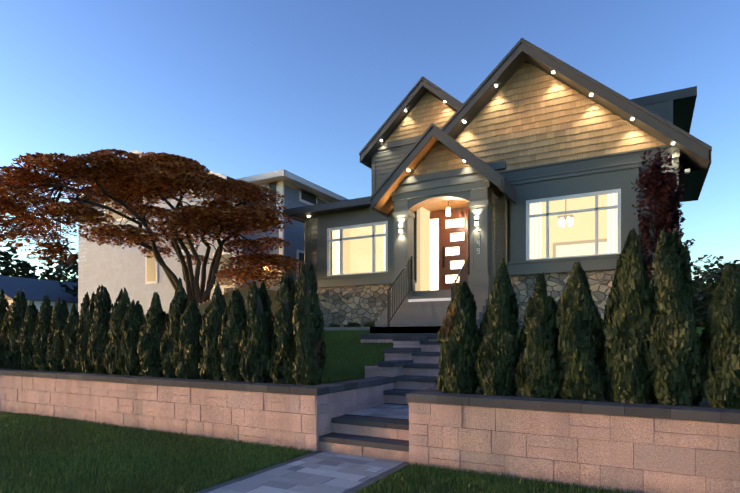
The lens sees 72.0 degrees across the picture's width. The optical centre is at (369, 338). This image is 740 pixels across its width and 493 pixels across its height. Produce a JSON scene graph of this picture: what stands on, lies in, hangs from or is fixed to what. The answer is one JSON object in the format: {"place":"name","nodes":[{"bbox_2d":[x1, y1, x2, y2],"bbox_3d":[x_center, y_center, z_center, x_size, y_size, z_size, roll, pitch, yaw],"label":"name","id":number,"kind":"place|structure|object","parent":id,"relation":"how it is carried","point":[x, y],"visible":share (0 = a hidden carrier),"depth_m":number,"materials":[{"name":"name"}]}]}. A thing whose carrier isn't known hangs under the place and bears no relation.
{"place":"outdoors","nodes":[
{"label":"outdoors","id":0,"kind":"place"},
{"bbox_2d":[0,275,82,311],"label":"houses","id":1,"kind":"structure","parent":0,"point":[36,291],"depth_m":45.90,"materials":[{"name":"blue"}]},
{"bbox_2d":[79,158,233,203],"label":"neighbour roof","id":2,"kind":"structure","parent":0,"point":[140,158],"depth_m":23.61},
{"bbox_2d":[78,161,241,314],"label":"white neighbour walls","id":3,"kind":"structure","parent":0,"point":[115,270],"depth_m":22.43,"materials":[{"name":"white paint"}]},
{"bbox_2d":[105,182,315,285],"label":"neighbouring house windows","id":4,"kind":"structure","parent":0,"point":[151,262],"depth_m":21.16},
{"bbox_2d":[242,185,326,290],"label":"neighbouring house wall","id":5,"kind":"structure","parent":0,"point":[294,234],"depth_m":20.21,"materials":[{"name":"paint"}]},
{"bbox_2d":[195,404,409,492],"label":"paver path","id":6,"kind":"structure","parent":0,"point":[321,472],"depth_m":6.66,"materials":[{"name":"grey stone"}]},
{"bbox_2d":[0,377,626,492],"bbox_3d":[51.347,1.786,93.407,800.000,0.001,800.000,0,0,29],"label":"ground","id":7,"kind":"structure","parent":0,"point":[2,413],"depth_m":6.81,"materials":[{"name":"green plant"}]},
{"bbox_2d":[0,413,657,492],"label":"lawn blades","id":8,"kind":"object","parent":7,"relation":"on","point":[95,428],"visible":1,"depth_m":7.18,"materials":[{"name":"green plant"}]},
{"bbox_2d":[0,229,739,326],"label":"distant tree","id":9,"kind":"object","parent":7,"relation":"on","point":[703,292],"visible":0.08,"depth_m":54.04,"materials":[{"name":"plant"}]},
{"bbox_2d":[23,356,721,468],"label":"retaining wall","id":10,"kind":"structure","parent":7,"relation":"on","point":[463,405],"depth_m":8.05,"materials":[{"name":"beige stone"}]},
{"bbox_2d":[0,368,712,407],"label":"soil bed","id":11,"kind":"object","parent":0,"point":[702,404],"depth_m":6.89,"materials":[{"name":"brown soil"}]},
{"bbox_2d":[0,228,739,408],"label":"hedge trees","id":12,"kind":"object","parent":11,"relation":"on","point":[652,345],"visible":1,"depth_m":7.11,"materials":[{"name":"green plant"}]},
{"bbox_2d":[321,328,392,381],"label":"lawn","id":13,"kind":"structure","parent":0,"point":[336,376],"depth_m":11.88,"materials":[{"name":"green plant"}]},
{"bbox_2d":[0,339,739,492],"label":"retaining wall blocks","id":14,"kind":"structure","parent":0,"point":[555,446],"depth_m":7.01,"materials":[{"name":"beige stone"}]},
{"bbox_2d":[0,333,739,451],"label":"wall capstones","id":15,"kind":"object","parent":14,"relation":"on","point":[438,396],"visible":0.69,"depth_m":7.99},
{"bbox_2d":[0,0,739,282],"label":"sky","id":16,"kind":"structure","parent":0,"point":[235,88],"materials":[{"name":"blue"}]},
{"bbox_2d":[317,163,640,290],"bbox_3d":[2.425,-2.779,14.246,9.220,2.930,1.860,0,0,29],"label":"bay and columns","id":17,"kind":"object","parent":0,"point":[479,191],"visible":0.83,"depth_m":13.28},
{"bbox_2d":[477,225,479,253],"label":"house numbers","id":18,"kind":"object","parent":17,"relation":"attached to","point":[479,240],"visible":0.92,"depth_m":13.02},
{"bbox_2d":[317,270,653,328],"bbox_3d":[6.200,-0.789,15.595,7.639,1.750,15.143,0,0,73],"label":"stone veneer","id":19,"kind":"object","parent":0,"point":[360,305],"visible":0.12,"depth_m":15.11,"materials":[{"name":"grey stone"}]},
{"bbox_2d":[310,143,670,282],"bbox_3d":[5.135,-4.174,18.997,10.454,5.720,10.922,0,0,29],"label":"house siding","id":20,"kind":"object","parent":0,"point":[387,161],"visible":0.19,"depth_m":14.58,"materials":[{"name":"grey wood"}]},
{"bbox_2d":[274,327,707,401],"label":"lawn","id":21,"kind":"structure","parent":0,"point":[367,349],"depth_m":11.97,"materials":[{"name":"green plant"}]},
{"bbox_2d":[0,149,308,304],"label":"maple","id":22,"kind":"object","parent":21,"relation":"on","point":[121,178],"depth_m":14.14,"materials":[{"name":"brown plant"}]},
{"bbox_2d":[65,150,348,293],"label":"trim","id":23,"kind":"structure","parent":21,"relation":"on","point":[281,178],"depth_m":19.89,"materials":[{"name":"white paint"}]},
{"bbox_2d":[144,286,276,327],"bbox_3d":[-4.043,-0.349,15.780,0.040,2.530,7.418,0,0,29],"label":"boundary fence","id":24,"kind":"object","parent":21,"relation":"on","point":[243,290],"visible":0.02,"depth_m":15.90,"materials":[{"name":"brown wood"}]},
{"bbox_2d":[324,327,369,329],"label":"walk slab","id":25,"kind":"structure","parent":21,"relation":"on","point":[346,328],"depth_m":13.97,"materials":[{"name":"grey concrete"}]},
{"bbox_2d":[328,321,519,328],"bbox_3d":[2.165,-0.351,13.785,9.265,0.318,1.024,0,0,29],"label":"shrub foliage","id":26,"kind":"object","parent":21,"relation":"on","point":[357,324],"visible":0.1,"depth_m":15.02,"materials":[{"name":"green plant"}]},
{"bbox_2d":[370,286,491,332],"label":"porch steps","id":27,"kind":"structure","parent":21,"relation":"on","point":[421,312],"depth_m":13.06,"materials":[{"name":"grey concrete"}]},
{"bbox_2d":[387,201,477,326],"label":"railings and fixtures","id":28,"kind":"object","parent":27,"relation":"on","point":[389,318],"visible":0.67,"depth_m":13.19,"materials":[{"name":"black metal"}]},
{"bbox_2d":[446,208,476,225],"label":"lamp glows","id":29,"kind":"object","parent":28,"relation":"attached to","point":[448,211],"visible":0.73,"depth_m":14.29,"materials":[{"name":"white glass"}]},
{"bbox_2d":[291,100,679,287],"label":"house trim","id":30,"kind":"structure","parent":21,"relation":"on","point":[663,110],"depth_m":13.46,"materials":[{"name":"wood"}]},
{"bbox_2d":[374,136,502,213],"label":"porch ceiling","id":31,"kind":"structure","parent":30,"relation":"attached to","point":[385,204],"depth_m":14.08,"materials":[{"name":"brown wood"}]},
{"bbox_2d":[399,216,477,232],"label":"wall sconces","id":32,"kind":"object","parent":30,"relation":"attached to","point":[400,225],"visible":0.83,"depth_m":14.00,"materials":[{"name":"white glass"}]},
{"bbox_2d":[430,208,469,289],"bbox_3d":[2.378,-2.564,15.161,1.500,2.500,0.100,0,0,29],"label":"front door","id":33,"kind":"structure","parent":30,"relation":"attached to","point":[445,243],"depth_m":15.10,"materials":[{"name":"brown wood"}]},
{"bbox_2d":[430,218,463,289],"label":"door glass panels","id":34,"kind":"object","parent":33,"relation":"attached to","point":[434,254],"depth_m":15.31,"materials":[{"name":"white glass"}]},
{"bbox_2d":[332,193,616,290],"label":"window interiors","id":35,"kind":"object","parent":30,"relation":"attached to","point":[569,232],"depth_m":15.43,"materials":[{"name":"yellow"}]},
{"bbox_2d":[283,38,711,222],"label":"roof trim","id":36,"kind":"structure","parent":30,"relation":"attached to","point":[678,129],"depth_m":13.43,"materials":[{"name":"grey wood"}]},
{"bbox_2d":[287,51,707,220],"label":"house soffit","id":37,"kind":"structure","parent":30,"relation":"attached to","point":[696,164],"depth_m":13.49,"materials":[{"name":"wood"}]},
{"bbox_2d":[327,168,689,275],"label":"window frames","id":38,"kind":"structure","parent":30,"relation":"attached to","point":[374,235],"depth_m":13.27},
{"bbox_2d":[330,196,615,272],"bbox_3d":[3.663,-4.386,14.098,10.109,4.814,3.104,0,0,4],"label":"window glass","id":39,"kind":"object","parent":38,"relation":"in","point":[529,237],"visible":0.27,"depth_m":13.03,"materials":[{"name":"glass"}]},
{"bbox_2d":[508,155,679,181],"bbox_3d":[5.463,-4.264,12.882,4.060,0.030,0.015,0,0,29],"label":"band drip cap","id":40,"kind":"object","parent":30,"relation":"attached to","point":[585,169],"visible":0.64,"depth_m":12.89,"materials":[{"name":"grey paint"}]},
{"bbox_2d":[631,147,694,281],"bbox_3d":[6.094,-2.098,10.625,1.199,3.875,1.099,0,0,29],"label":"purple tree","id":41,"kind":"object","parent":21,"relation":"on","point":[665,183],"depth_m":10.52,"materials":[{"name":"purple plant"}]},
{"bbox_2d":[384,61,665,176],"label":"house cedar shingles","id":42,"kind":"object","parent":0,"point":[529,114],"visible":0.85,"depth_m":13.55,"materials":[{"name":"brown wood"}]}
]}

